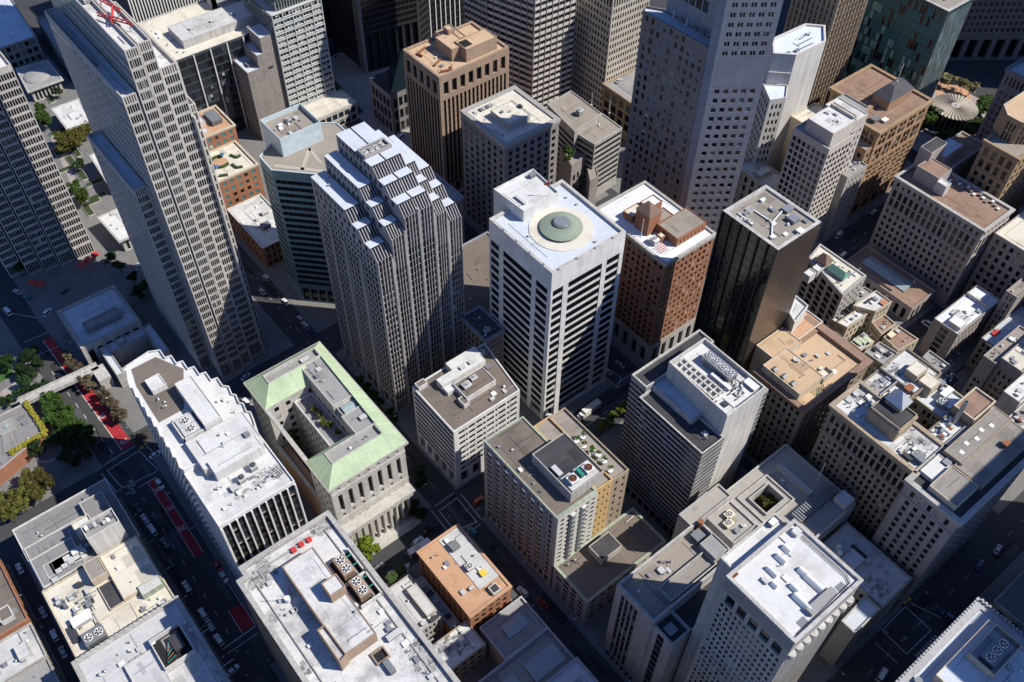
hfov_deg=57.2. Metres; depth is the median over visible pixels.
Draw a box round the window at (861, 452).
[858,449,863,457]
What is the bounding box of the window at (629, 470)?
[629,470,677,517]
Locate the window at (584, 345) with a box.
[562,338,592,360]
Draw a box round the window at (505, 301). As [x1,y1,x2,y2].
[503,297,529,325]
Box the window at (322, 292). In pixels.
[319,290,326,299]
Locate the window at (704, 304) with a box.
[701,299,707,309]
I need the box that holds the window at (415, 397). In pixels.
[415,397,452,438]
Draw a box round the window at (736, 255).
[733,250,740,261]
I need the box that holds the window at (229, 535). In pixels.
[226,532,232,538]
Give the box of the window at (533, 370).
[532,368,541,380]
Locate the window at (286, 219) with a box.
[284,218,318,223]
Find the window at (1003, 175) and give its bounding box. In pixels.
[1000,171,1006,179]
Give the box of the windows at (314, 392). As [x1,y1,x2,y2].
[254,392,334,516]
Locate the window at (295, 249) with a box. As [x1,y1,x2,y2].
[291,247,324,253]
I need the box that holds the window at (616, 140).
[594,137,619,154]
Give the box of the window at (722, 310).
[718,305,725,315]
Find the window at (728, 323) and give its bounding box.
[725,318,732,328]
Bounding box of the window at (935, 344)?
[932,341,939,348]
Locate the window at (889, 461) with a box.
[885,458,891,467]
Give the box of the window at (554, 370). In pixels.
[547,367,556,376]
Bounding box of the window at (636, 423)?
[635,421,694,477]
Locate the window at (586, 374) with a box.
[559,371,588,393]
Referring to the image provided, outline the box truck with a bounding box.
[577,398,601,420]
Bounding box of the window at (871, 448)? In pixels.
[868,445,874,453]
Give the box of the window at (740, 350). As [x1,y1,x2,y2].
[737,345,744,355]
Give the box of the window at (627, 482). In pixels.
[627,482,674,528]
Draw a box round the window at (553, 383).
[547,380,555,388]
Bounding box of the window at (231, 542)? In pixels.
[229,538,235,545]
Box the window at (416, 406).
[416,406,453,448]
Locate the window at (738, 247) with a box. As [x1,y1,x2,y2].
[735,242,743,253]
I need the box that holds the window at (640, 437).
[633,430,691,485]
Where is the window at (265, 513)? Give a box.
[262,510,268,516]
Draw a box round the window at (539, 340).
[534,334,543,346]
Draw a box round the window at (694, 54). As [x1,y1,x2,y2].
[692,52,696,59]
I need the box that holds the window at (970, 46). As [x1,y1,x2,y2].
[964,40,975,55]
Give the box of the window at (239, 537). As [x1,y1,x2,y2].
[236,534,242,540]
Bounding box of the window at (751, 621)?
[748,618,757,629]
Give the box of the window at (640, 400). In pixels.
[639,398,701,455]
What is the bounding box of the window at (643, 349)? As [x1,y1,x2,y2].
[640,346,644,359]
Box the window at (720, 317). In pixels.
[717,312,723,322]
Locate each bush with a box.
[758,494,767,503]
[761,499,772,507]
[766,493,775,500]
[771,498,778,507]
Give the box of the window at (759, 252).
[755,246,763,258]
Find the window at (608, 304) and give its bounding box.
[601,300,612,310]
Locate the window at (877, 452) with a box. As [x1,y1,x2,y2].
[874,449,879,458]
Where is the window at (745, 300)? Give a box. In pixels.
[741,295,749,306]
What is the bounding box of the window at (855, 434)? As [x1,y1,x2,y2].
[851,431,857,440]
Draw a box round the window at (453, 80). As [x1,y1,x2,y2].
[452,78,455,89]
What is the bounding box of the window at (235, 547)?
[232,545,238,551]
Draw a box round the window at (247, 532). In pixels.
[243,529,249,536]
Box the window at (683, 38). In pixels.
[681,35,685,42]
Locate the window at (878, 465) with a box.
[874,463,880,471]
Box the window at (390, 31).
[388,28,395,62]
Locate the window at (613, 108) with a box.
[611,104,615,112]
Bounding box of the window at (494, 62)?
[493,60,495,71]
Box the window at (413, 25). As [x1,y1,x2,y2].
[411,22,417,44]
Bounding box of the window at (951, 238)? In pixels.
[948,235,953,242]
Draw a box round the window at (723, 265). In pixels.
[720,260,727,271]
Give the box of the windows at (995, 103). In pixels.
[979,103,1001,137]
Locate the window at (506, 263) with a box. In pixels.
[504,260,530,287]
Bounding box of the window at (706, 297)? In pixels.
[703,292,709,302]
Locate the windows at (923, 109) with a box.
[855,109,924,202]
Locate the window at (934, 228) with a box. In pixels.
[931,225,937,232]
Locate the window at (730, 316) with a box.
[727,311,734,321]
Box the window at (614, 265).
[606,262,617,272]
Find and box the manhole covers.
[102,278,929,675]
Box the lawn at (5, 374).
[0,369,14,381]
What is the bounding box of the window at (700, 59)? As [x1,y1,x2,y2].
[698,55,702,63]
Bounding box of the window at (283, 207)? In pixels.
[281,205,316,211]
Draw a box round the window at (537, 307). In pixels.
[535,304,545,317]
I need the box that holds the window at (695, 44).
[694,42,698,49]
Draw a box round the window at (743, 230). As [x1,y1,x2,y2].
[739,224,748,236]
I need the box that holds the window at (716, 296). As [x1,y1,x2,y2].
[712,291,719,301]
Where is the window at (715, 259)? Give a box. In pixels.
[712,253,719,264]
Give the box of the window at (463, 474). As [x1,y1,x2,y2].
[461,470,466,479]
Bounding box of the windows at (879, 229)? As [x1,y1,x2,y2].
[873,155,1002,291]
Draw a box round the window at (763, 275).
[759,270,767,281]
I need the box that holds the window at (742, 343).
[739,338,746,348]
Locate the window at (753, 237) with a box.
[748,231,757,243]
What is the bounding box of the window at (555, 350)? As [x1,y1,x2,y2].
[549,347,557,355]
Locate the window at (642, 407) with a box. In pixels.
[638,403,699,460]
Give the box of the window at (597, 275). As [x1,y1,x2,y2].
[568,272,600,294]
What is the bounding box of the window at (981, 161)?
[977,158,983,166]
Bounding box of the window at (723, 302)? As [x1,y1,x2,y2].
[720,297,727,308]
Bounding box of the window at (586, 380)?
[559,378,587,399]
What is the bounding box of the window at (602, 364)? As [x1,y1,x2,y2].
[593,362,603,371]
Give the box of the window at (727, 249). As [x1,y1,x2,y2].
[724,244,732,255]
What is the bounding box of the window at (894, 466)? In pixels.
[890,463,897,471]
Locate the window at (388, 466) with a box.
[387,465,390,477]
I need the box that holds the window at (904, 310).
[900,308,905,317]
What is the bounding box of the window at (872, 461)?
[869,458,874,466]
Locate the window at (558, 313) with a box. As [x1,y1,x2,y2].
[551,310,560,319]
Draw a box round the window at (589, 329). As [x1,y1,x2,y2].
[563,324,594,347]
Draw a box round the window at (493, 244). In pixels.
[491,240,498,250]
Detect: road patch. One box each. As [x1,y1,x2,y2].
[44,230,1013,675]
[49,231,1020,681]
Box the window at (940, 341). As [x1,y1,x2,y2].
[935,336,942,343]
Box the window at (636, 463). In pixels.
[628,455,684,509]
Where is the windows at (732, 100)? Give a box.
[622,2,776,264]
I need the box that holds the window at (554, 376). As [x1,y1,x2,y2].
[547,374,555,382]
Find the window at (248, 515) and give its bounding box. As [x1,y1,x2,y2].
[245,511,251,518]
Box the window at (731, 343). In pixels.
[729,339,736,349]
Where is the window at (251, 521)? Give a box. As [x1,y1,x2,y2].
[248,518,254,524]
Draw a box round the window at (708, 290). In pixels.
[704,285,711,294]
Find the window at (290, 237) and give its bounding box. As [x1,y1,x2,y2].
[289,236,322,241]
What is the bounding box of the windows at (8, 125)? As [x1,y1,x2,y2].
[0,107,88,264]
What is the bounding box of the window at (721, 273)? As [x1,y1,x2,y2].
[718,268,725,278]
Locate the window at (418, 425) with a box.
[418,425,454,466]
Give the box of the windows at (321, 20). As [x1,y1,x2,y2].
[244,0,333,106]
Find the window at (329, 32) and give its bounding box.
[326,29,332,37]
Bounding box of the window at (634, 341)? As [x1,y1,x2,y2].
[632,338,635,351]
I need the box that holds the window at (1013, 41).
[1004,39,1016,55]
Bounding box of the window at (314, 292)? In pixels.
[311,289,318,298]
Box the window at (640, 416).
[636,412,697,468]
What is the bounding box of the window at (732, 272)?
[728,266,736,277]
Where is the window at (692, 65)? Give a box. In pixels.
[690,61,694,69]
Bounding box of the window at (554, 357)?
[548,354,557,362]
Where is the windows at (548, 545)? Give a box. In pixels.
[487,447,660,572]
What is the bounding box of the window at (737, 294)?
[733,288,740,299]
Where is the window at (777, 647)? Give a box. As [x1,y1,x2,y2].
[772,641,782,653]
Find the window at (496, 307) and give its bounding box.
[492,302,498,311]
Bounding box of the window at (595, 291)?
[566,287,598,310]
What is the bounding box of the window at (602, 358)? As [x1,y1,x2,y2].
[594,355,604,365]
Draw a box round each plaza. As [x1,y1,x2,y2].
[330,52,463,192]
[912,92,985,151]
[935,80,971,100]
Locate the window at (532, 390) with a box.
[531,388,540,399]
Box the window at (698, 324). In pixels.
[696,320,702,330]
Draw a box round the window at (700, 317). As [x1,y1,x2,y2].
[697,314,704,323]
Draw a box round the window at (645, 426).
[635,417,696,474]
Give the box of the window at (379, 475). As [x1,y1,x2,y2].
[377,470,381,484]
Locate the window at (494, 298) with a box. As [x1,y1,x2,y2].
[492,295,498,304]
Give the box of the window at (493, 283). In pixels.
[492,280,498,289]
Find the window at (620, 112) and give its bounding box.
[618,109,622,117]
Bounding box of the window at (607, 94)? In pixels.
[605,91,609,98]
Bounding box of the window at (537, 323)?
[534,319,544,332]
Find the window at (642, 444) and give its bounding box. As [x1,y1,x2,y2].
[632,434,690,490]
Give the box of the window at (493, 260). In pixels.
[491,256,498,266]
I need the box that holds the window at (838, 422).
[835,418,840,426]
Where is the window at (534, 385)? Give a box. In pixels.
[532,381,541,392]
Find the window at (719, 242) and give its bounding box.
[716,237,723,248]
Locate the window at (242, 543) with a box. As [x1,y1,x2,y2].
[239,540,245,546]
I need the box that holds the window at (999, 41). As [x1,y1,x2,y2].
[991,39,1003,55]
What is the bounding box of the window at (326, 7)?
[322,4,328,10]
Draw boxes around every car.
[13,289,22,294]
[15,563,24,574]
[23,295,33,300]
[36,618,45,630]
[38,606,47,618]
[42,308,51,316]
[49,628,59,641]
[58,645,67,658]
[59,287,70,294]
[128,479,137,488]
[128,485,136,494]
[133,503,142,513]
[135,263,139,269]
[140,513,149,524]
[149,450,161,459]
[155,478,164,489]
[160,537,169,548]
[167,559,177,570]
[181,580,191,592]
[197,607,208,619]
[205,619,215,631]
[213,560,223,572]
[213,633,224,646]
[219,571,228,582]
[226,664,239,676]
[240,372,250,380]
[242,397,251,406]
[258,288,266,295]
[262,274,270,281]
[281,298,289,305]
[297,315,304,322]
[301,321,309,329]
[308,329,316,336]
[374,562,384,572]
[411,535,423,545]
[422,524,433,534]
[466,526,477,536]
[472,495,483,505]
[516,585,528,597]
[536,597,548,608]
[615,360,624,368]
[859,210,866,216]
[869,209,877,214]
[940,609,954,621]
[946,359,954,365]
[953,351,960,357]
[974,559,983,570]
[992,544,1001,554]
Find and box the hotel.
[484,407,665,623]
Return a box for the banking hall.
[56,285,142,364]
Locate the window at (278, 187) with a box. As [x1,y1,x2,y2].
[277,186,313,192]
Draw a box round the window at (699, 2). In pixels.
[696,0,701,9]
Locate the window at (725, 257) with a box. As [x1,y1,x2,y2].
[722,252,729,263]
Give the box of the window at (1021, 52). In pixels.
[1018,43,1023,54]
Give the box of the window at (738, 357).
[735,352,741,362]
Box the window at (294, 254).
[293,253,325,258]
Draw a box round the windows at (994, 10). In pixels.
[962,5,1023,31]
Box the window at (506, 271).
[504,268,530,295]
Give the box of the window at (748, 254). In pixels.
[744,248,752,260]
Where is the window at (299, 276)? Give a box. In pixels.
[298,275,329,280]
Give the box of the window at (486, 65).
[485,64,487,75]
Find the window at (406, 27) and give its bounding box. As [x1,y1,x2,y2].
[403,23,409,47]
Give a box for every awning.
[26,279,44,287]
[77,251,99,268]
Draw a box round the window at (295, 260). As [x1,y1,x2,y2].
[294,259,326,264]
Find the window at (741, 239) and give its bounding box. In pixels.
[737,233,745,244]
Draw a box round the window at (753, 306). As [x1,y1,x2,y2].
[750,302,757,312]
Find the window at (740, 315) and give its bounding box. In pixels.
[737,310,744,320]
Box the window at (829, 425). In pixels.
[826,423,831,431]
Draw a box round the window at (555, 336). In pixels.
[550,333,558,341]
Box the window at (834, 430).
[831,428,836,435]
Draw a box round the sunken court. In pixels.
[920,104,980,136]
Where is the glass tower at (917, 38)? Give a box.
[842,0,971,97]
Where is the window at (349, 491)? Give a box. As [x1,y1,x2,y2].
[348,489,353,502]
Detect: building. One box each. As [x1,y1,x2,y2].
[0,0,44,68]
[0,403,49,485]
[0,559,37,639]
[0,622,55,681]
[7,657,63,681]
[12,479,174,657]
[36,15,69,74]
[71,595,233,681]
[98,323,170,387]
[126,349,307,579]
[138,0,255,131]
[198,105,265,219]
[227,194,283,267]
[233,21,288,140]
[236,510,460,681]
[243,341,421,554]
[369,51,408,134]
[389,574,443,639]
[412,343,519,487]
[413,573,461,632]
[416,523,512,633]
[432,169,464,243]
[433,620,486,679]
[460,85,560,231]
[461,305,504,367]
[462,231,489,313]
[478,596,598,681]
[547,90,621,205]
[597,181,715,364]
[601,67,635,140]
[603,518,729,681]
[671,444,856,548]
[732,157,779,204]
[746,310,872,464]
[775,93,868,240]
[776,103,823,172]
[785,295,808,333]
[796,244,866,324]
[807,347,995,540]
[819,522,912,665]
[820,157,866,236]
[826,311,847,329]
[827,64,934,216]
[833,308,866,341]
[834,331,867,379]
[846,245,935,321]
[850,332,873,353]
[851,290,891,335]
[855,286,871,303]
[862,341,897,380]
[866,314,895,346]
[868,131,1015,303]
[870,406,1023,609]
[881,325,918,352]
[895,597,1023,681]
[918,284,1000,360]
[922,350,950,379]
[944,369,960,388]
[948,0,1023,59]
[960,211,1023,305]
[960,325,1023,395]
[965,305,1023,371]
[966,91,1023,222]
[978,277,1023,340]
[981,339,1023,404]
[990,570,1023,634]
[993,374,1023,415]
[1009,403,1023,428]
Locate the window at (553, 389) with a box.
[546,387,554,395]
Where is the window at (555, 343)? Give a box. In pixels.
[549,340,558,348]
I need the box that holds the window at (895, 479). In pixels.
[891,477,897,485]
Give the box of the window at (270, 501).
[267,498,273,505]
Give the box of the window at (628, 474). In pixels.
[628,474,676,521]
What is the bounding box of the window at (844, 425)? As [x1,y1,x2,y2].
[840,423,846,431]
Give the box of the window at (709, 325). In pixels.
[705,319,712,329]
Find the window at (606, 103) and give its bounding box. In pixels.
[604,100,608,107]
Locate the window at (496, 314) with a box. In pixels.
[492,309,498,318]
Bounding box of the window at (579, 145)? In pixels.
[578,143,592,154]
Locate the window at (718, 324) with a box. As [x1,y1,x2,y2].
[715,319,721,329]
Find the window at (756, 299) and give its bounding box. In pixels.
[752,294,760,305]
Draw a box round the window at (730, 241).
[726,235,734,246]
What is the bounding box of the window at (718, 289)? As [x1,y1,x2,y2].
[714,284,721,293]
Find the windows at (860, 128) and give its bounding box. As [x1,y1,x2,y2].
[809,128,860,232]
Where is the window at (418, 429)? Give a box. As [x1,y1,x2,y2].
[418,429,454,470]
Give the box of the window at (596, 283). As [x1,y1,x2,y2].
[567,280,599,302]
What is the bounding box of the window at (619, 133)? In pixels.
[595,132,620,148]
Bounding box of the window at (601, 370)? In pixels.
[593,368,602,377]
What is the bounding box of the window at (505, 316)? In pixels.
[503,312,528,339]
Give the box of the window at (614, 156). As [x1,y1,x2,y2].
[597,153,617,167]
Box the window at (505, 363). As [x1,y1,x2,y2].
[504,360,527,385]
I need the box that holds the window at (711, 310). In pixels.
[708,305,715,316]
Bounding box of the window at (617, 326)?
[615,324,618,335]
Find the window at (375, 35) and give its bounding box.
[372,32,380,66]
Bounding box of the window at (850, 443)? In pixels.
[847,441,852,448]
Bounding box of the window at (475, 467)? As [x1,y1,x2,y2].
[473,462,477,471]
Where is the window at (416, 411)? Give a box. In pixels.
[416,411,453,453]
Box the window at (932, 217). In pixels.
[929,213,935,221]
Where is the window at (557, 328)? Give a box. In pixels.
[550,325,559,334]
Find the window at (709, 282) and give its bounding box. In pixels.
[706,277,713,287]
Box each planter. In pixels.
[36,443,60,462]
[46,95,55,103]
[48,128,65,136]
[54,147,71,156]
[59,164,75,173]
[65,155,75,165]
[71,147,82,157]
[75,169,88,180]
[81,204,95,216]
[82,197,100,205]
[85,177,103,187]
[89,191,106,200]
[386,563,410,587]
[991,329,1000,336]
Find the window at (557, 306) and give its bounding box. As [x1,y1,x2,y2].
[552,302,561,311]
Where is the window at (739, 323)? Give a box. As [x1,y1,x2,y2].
[735,317,742,327]
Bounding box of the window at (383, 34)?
[380,30,388,64]
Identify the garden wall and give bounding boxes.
[924,97,983,137]
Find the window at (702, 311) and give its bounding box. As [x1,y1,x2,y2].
[699,307,705,316]
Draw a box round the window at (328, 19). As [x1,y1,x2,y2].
[324,17,330,22]
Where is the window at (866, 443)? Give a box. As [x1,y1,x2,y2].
[862,441,868,449]
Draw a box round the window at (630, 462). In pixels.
[627,459,681,511]
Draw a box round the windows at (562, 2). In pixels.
[465,0,575,106]
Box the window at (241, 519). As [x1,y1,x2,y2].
[238,516,244,522]
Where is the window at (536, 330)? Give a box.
[534,326,544,339]
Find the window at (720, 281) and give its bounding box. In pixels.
[716,276,723,286]
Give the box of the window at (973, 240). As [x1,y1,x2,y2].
[969,238,975,246]
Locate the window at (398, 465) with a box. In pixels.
[396,458,399,471]
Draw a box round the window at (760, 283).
[757,278,765,289]
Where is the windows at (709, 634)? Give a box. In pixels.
[689,633,743,681]
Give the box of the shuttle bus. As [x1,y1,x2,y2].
[407,538,430,557]
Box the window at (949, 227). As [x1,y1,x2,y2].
[946,223,952,231]
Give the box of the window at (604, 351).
[595,349,605,358]
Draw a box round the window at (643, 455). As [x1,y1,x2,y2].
[631,443,688,498]
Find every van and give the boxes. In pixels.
[2,307,12,315]
[147,523,158,536]
[397,133,406,139]
[834,230,843,238]
[839,251,847,258]
[875,667,888,681]
[921,319,931,327]
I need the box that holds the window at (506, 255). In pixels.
[504,251,531,280]
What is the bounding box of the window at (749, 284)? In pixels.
[746,279,754,290]
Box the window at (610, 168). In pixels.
[598,164,616,176]
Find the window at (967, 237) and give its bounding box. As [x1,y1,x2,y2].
[963,234,969,242]
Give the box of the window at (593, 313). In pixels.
[564,310,595,332]
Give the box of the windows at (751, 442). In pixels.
[749,372,860,454]
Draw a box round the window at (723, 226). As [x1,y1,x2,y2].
[720,221,727,231]
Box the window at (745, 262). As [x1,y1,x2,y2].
[741,256,749,267]
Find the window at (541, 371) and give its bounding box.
[533,362,542,373]
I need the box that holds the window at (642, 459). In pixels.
[630,447,687,501]
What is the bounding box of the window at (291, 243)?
[290,242,323,247]
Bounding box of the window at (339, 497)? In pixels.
[338,495,343,508]
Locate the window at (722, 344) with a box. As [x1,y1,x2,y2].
[719,339,726,349]
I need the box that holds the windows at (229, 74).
[194,68,248,131]
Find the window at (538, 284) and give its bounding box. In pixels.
[536,280,546,293]
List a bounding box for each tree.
[0,355,10,370]
[0,396,5,408]
[0,490,6,503]
[0,500,13,513]
[0,506,18,521]
[2,354,14,369]
[4,394,14,406]
[5,488,22,503]
[11,387,22,397]
[12,259,24,273]
[12,495,29,512]
[13,362,25,377]
[14,479,31,497]
[16,352,30,364]
[16,375,32,386]
[18,467,33,481]
[20,384,31,393]
[22,365,37,382]
[22,484,47,501]
[23,345,38,356]
[25,478,38,489]
[27,439,45,456]
[27,466,46,480]
[30,354,44,372]
[30,382,38,390]
[33,109,42,126]
[34,102,46,110]
[35,474,54,489]
[37,110,47,120]
[38,378,49,386]
[39,113,52,129]
[39,392,51,405]
[40,401,57,413]
[41,410,55,424]
[43,430,60,445]
[48,390,62,403]
[51,137,71,155]
[51,398,63,411]
[51,410,63,424]
[52,87,63,97]
[52,130,64,139]
[52,419,68,435]
[56,449,71,462]
[59,404,75,416]
[59,413,71,424]
[59,435,73,450]
[61,348,73,360]
[62,133,74,146]
[62,358,77,370]
[63,128,77,138]
[64,425,78,437]
[65,178,79,192]
[67,133,83,149]
[68,416,86,427]
[69,453,80,467]
[71,124,87,141]
[71,185,84,192]
[71,361,83,370]
[71,437,85,450]
[73,188,88,204]
[74,157,84,169]
[76,374,90,385]
[76,423,94,438]
[76,444,91,459]
[79,120,91,134]
[82,433,97,447]
[83,380,97,391]
[96,386,111,396]
[98,393,114,404]
[104,251,117,264]
[105,399,120,410]
[110,405,123,421]
[111,260,126,271]
[113,409,127,422]
[125,270,137,283]
[129,284,145,298]
[130,433,141,444]
[139,429,149,441]
[140,279,148,291]
[288,431,296,439]
[292,437,302,447]
[309,405,318,411]
[316,410,322,417]
[319,417,327,425]
[325,420,333,427]
[334,428,341,434]
[355,375,363,387]
[357,534,380,561]
[361,382,372,394]
[370,388,379,402]
[375,396,384,408]
[385,406,394,416]
[388,413,398,422]
[408,498,421,516]
[412,464,425,476]
[413,473,427,487]
[414,507,427,521]
[562,145,570,153]
[563,155,571,164]
[567,147,575,157]
[598,420,605,431]
[603,415,611,423]
[607,410,618,424]
[615,405,624,413]
[621,400,626,409]
[922,113,937,127]
[927,106,943,119]
[933,129,950,140]
[937,127,958,136]
[939,72,951,87]
[947,74,958,87]
[958,77,969,91]
[961,122,977,134]
[963,82,981,95]
[966,114,978,125]
[971,118,983,135]
[976,94,993,104]
[976,99,989,115]
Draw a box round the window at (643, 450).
[631,438,689,494]
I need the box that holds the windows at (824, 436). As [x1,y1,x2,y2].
[810,394,918,537]
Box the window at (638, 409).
[637,407,699,464]
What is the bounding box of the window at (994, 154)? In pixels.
[990,151,996,160]
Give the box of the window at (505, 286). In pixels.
[503,282,530,310]
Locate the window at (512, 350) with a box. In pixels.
[504,341,527,366]
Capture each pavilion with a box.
[16,60,64,101]
[51,98,89,130]
[89,153,106,183]
[97,209,132,250]
[932,93,978,130]
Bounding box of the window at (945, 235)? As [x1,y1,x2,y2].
[942,231,948,239]
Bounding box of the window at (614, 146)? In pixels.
[594,142,619,159]
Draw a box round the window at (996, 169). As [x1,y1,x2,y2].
[992,167,999,175]
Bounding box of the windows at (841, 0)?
[810,0,864,105]
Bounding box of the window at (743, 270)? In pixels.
[739,265,747,276]
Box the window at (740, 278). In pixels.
[737,273,745,284]
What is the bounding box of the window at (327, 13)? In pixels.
[323,11,329,16]
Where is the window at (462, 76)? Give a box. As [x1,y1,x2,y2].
[460,74,463,85]
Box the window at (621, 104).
[619,100,623,108]
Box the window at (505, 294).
[503,290,529,318]
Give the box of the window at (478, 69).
[477,67,479,78]
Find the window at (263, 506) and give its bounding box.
[260,503,265,509]
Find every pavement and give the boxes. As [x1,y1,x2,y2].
[0,317,102,523]
[6,564,67,681]
[13,48,293,432]
[20,497,233,681]
[153,400,431,623]
[230,127,337,332]
[270,561,512,681]
[335,348,613,490]
[464,179,608,233]
[481,420,901,681]
[610,138,625,193]
[611,276,705,367]
[745,452,810,466]
[812,160,912,249]
[858,205,1023,308]
[886,303,934,328]
[913,334,979,371]
[955,367,1023,514]
[978,550,1023,604]
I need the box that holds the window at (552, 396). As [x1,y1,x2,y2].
[546,393,554,401]
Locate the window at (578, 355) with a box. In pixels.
[562,345,591,367]
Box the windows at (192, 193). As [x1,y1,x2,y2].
[49,0,259,362]
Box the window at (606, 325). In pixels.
[598,322,609,331]
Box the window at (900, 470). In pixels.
[896,468,903,476]
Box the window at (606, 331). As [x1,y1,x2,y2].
[597,329,608,338]
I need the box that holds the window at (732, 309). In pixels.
[729,303,736,314]
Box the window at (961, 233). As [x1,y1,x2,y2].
[958,231,963,238]
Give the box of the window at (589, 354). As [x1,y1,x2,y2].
[561,352,590,373]
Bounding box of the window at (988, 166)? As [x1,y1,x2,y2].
[985,162,991,171]
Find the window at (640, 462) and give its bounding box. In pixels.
[629,451,686,505]
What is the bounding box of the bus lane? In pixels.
[44,337,253,631]
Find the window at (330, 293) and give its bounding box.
[328,291,333,300]
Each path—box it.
[0,381,23,408]
[51,137,74,182]
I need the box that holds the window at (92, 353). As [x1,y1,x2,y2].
[88,349,98,361]
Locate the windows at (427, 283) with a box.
[314,141,462,398]
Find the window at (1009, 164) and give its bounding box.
[1005,160,1012,169]
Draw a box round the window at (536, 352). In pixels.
[533,348,542,360]
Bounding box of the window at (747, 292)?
[743,287,751,298]
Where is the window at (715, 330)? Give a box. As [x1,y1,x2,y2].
[713,326,719,336]
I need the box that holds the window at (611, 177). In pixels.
[597,174,615,186]
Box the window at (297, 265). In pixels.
[295,264,327,269]
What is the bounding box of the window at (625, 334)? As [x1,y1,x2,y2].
[623,332,627,343]
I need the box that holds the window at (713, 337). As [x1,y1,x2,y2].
[711,333,718,342]
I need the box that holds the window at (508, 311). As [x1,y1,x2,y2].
[503,305,529,332]
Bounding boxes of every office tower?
[0,51,94,277]
[44,0,265,378]
[112,0,200,22]
[243,0,358,125]
[259,103,344,303]
[311,122,464,412]
[321,0,332,38]
[328,0,464,73]
[403,21,508,189]
[464,0,576,107]
[489,169,625,419]
[571,0,649,111]
[617,329,768,538]
[620,0,783,275]
[673,513,863,681]
[692,185,821,371]
[743,23,825,169]
[783,0,867,106]
[975,57,1023,205]
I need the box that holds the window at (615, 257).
[607,254,618,264]
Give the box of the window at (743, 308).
[739,303,747,313]
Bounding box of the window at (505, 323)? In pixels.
[503,319,528,346]
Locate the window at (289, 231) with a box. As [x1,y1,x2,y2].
[287,230,320,235]
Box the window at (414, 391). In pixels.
[414,391,452,434]
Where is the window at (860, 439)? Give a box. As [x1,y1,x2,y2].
[857,436,862,444]
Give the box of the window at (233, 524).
[231,521,237,527]
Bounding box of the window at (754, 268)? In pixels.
[750,263,758,274]
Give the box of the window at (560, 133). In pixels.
[559,131,572,146]
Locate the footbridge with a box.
[18,362,114,405]
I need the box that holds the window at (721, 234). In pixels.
[718,229,725,240]
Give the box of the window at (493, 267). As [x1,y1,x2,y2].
[491,264,498,274]
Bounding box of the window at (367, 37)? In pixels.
[364,34,373,68]
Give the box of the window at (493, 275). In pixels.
[491,271,498,282]
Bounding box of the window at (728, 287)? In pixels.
[724,282,731,293]
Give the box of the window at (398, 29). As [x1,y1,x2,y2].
[396,26,402,54]
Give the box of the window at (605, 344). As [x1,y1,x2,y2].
[596,342,606,351]
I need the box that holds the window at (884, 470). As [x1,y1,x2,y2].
[880,467,886,475]
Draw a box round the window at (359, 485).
[358,482,362,496]
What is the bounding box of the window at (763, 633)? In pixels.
[760,629,769,641]
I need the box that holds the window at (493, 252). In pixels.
[491,248,498,258]
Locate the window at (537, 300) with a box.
[535,296,545,309]
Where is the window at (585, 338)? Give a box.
[563,331,593,353]
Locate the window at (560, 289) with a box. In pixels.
[553,286,562,295]
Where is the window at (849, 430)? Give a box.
[846,427,851,435]
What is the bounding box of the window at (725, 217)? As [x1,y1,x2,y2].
[722,212,730,223]
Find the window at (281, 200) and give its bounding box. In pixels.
[280,199,315,205]
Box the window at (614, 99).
[612,95,616,103]
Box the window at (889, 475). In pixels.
[885,472,892,480]
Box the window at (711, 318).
[707,312,713,322]
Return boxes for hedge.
[7,430,47,455]
[23,400,47,431]
[385,564,406,583]
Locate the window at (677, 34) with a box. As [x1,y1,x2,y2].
[675,31,679,39]
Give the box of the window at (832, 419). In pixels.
[830,414,835,422]
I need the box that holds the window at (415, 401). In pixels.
[415,401,452,443]
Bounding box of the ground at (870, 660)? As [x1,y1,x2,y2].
[0,0,1023,681]
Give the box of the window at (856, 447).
[852,445,858,453]
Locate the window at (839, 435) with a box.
[836,432,841,439]
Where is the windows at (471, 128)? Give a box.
[465,122,501,221]
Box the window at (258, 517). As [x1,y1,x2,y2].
[255,514,261,520]
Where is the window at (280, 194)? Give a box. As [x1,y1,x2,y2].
[279,193,314,199]
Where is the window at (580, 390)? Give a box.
[558,386,584,405]
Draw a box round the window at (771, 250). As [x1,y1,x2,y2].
[767,244,776,256]
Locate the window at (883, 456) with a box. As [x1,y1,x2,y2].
[879,454,885,462]
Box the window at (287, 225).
[286,224,319,229]
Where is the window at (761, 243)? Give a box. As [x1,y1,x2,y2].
[758,238,766,249]
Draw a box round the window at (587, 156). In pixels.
[577,148,592,160]
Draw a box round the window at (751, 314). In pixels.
[747,309,755,320]
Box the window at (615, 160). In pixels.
[598,158,617,172]
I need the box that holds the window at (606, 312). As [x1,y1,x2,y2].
[600,307,611,317]
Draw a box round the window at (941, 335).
[937,332,944,338]
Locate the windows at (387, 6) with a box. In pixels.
[362,0,428,40]
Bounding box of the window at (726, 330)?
[723,325,730,335]
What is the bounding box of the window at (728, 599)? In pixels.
[726,595,734,606]
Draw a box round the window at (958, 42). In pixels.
[950,40,961,55]
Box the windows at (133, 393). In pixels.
[133,393,257,577]
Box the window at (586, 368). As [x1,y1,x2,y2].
[560,365,589,386]
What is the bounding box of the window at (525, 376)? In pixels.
[504,354,527,380]
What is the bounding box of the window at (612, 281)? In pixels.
[604,277,615,287]
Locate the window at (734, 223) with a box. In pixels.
[730,218,739,229]
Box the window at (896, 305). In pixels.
[892,303,898,311]
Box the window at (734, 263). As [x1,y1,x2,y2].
[731,258,738,269]
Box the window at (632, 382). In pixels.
[631,380,644,393]
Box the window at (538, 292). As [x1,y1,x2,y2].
[536,288,546,302]
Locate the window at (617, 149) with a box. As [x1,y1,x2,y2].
[593,148,618,165]
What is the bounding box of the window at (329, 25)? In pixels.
[325,23,331,28]

